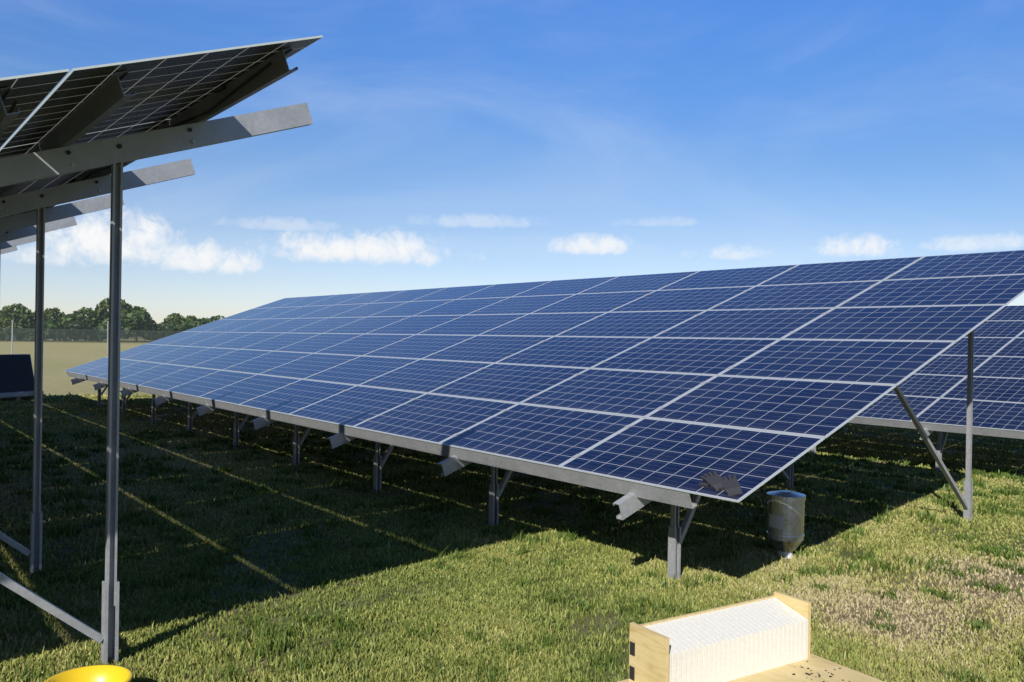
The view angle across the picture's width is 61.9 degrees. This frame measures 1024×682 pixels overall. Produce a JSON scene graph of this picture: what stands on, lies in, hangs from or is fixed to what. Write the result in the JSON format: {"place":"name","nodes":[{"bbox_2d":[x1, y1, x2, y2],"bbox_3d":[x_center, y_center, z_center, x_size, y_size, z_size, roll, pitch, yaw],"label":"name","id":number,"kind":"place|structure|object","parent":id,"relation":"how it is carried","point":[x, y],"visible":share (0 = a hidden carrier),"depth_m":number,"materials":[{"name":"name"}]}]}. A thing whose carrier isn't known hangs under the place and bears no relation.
{"place":"outdoors","nodes":[
{"label":"outdoors","id":0,"kind":"place"},
{"bbox_2d":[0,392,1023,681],"bbox_3d":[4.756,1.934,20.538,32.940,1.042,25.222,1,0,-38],"label":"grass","id":1,"kind":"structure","parent":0,"point":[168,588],"depth_m":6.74,"materials":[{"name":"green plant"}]},
{"bbox_2d":[0,337,1023,681],"bbox_3d":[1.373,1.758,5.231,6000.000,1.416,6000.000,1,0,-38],"label":"terrain","id":2,"kind":"structure","parent":0,"point":[60,357],"depth_m":6.91,"materials":[{"name":"green plant"}]},
{"bbox_2d":[0,303,34,328],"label":"tree","id":3,"kind":"object","parent":2,"relation":"on","point":[21,315],"visible":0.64,"depth_m":151.88,"materials":[{"name":"green plant"}]},
{"bbox_2d":[0,354,45,400],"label":"solar array","id":4,"kind":"object","parent":2,"relation":"on","point":[16,378],"visible":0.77,"depth_m":21.20,"materials":[{"name":"glass"}]},
{"bbox_2d":[32,307,64,325],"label":"tree","id":5,"kind":"object","parent":2,"relation":"on","point":[49,314],"visible":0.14,"depth_m":155.56,"materials":[{"name":"green plant"}]},
{"bbox_2d":[61,313,90,325],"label":"tree","id":6,"kind":"object","parent":2,"relation":"on","point":[68,319],"visible":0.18,"depth_m":155.06,"materials":[{"name":"green plant"}]},
{"bbox_2d":[73,307,100,327],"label":"tree","id":7,"kind":"object","parent":2,"relation":"on","point":[90,313],"visible":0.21,"depth_m":159.22,"materials":[{"name":"green plant"}]},
{"bbox_2d":[44,664,132,681],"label":"yellow pan trap","id":8,"kind":"object","parent":2,"relation":"on","point":[104,673],"visible":1,"depth_m":3.88,"materials":[{"name":"yellow plastic"}]},
{"bbox_2d":[0,320,182,353],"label":"perimeter fence","id":9,"kind":"object","parent":2,"relation":"on","point":[9,334],"visible":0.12,"depth_m":129.76,"materials":[{"name":"metal"}]},
{"bbox_2d":[0,310,200,340],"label":"trees","id":10,"kind":"object","parent":2,"relation":"on","point":[137,320],"visible":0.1,"depth_m":149.81,"materials":[{"name":"green plant"}]},
{"bbox_2d":[95,296,131,322],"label":"tree","id":11,"kind":"object","parent":2,"relation":"on","point":[102,309],"visible":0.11,"depth_m":161.60,"materials":[{"name":"green plant"}]},
{"bbox_2d":[125,306,152,340],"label":"tree","id":12,"kind":"object","parent":2,"relation":"on","point":[142,309],"visible":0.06,"depth_m":165.50,"materials":[{"name":"green plant"}]},
{"bbox_2d":[0,35,322,663],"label":"solar array","id":13,"kind":"object","parent":2,"relation":"on","point":[80,133],"visible":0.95,"depth_m":4.27,"materials":[{"name":"grey glass"}]},
{"bbox_2d":[164,313,186,326],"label":"tree","id":14,"kind":"object","parent":2,"relation":"on","point":[174,317],"visible":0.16,"depth_m":169.29,"materials":[{"name":"green plant"}]},
{"bbox_2d":[185,315,196,320],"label":"tree","id":15,"kind":"object","parent":2,"relation":"on","point":[190,317],"visible":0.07,"depth_m":183.18,"materials":[{"name":"green plant"}]},
{"bbox_2d":[196,318,209,324],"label":"tree","id":16,"kind":"object","parent":2,"relation":"on","point":[203,321],"visible":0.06,"depth_m":182.63,"materials":[{"name":"green plant"}]},
{"bbox_2d":[209,315,224,320],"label":"tree","id":17,"kind":"object","parent":2,"relation":"on","point":[216,317],"visible":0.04,"depth_m":252.71,"materials":[{"name":"green plant"}]},
{"bbox_2d":[64,250,1023,579],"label":"solar array","id":18,"kind":"object","parent":2,"relation":"on","point":[638,392],"visible":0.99,"depth_m":9.15,"materials":[{"name":"blue glass"}]},
{"bbox_2d":[698,471,742,495],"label":"work gloves","id":19,"kind":"object","parent":18,"relation":"on","point":[715,481],"visible":1,"depth_m":5.50,"materials":[{"name":"fabric"}]},
{"bbox_2d":[618,591,883,681],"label":"trap nest table","id":20,"kind":"object","parent":2,"relation":"on","point":[765,639],"visible":1,"depth_m":3.43,"materials":[{"name":"brown wood"}]},
{"bbox_2d":[767,490,805,559],"bbox_3d":[2.284,1.532,7.130,0.313,0.560,0.313,1,0,-38],"label":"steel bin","id":21,"kind":"object","parent":2,"relation":"on","point":[785,521],"visible":0.97,"depth_m":7.01,"materials":[{"name":"grey metal"}]},
{"bbox_2d":[811,305,1023,470],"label":"solar array","id":22,"kind":"object","parent":2,"relation":"on","point":[936,398],"visible":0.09,"depth_m":14.04,"materials":[{"name":"blue glass"}]},
{"bbox_2d":[0,0,1023,323],"label":"sky","id":23,"kind":"structure","parent":0,"point":[448,143],"materials":[{"name":"blue"}]}
]}

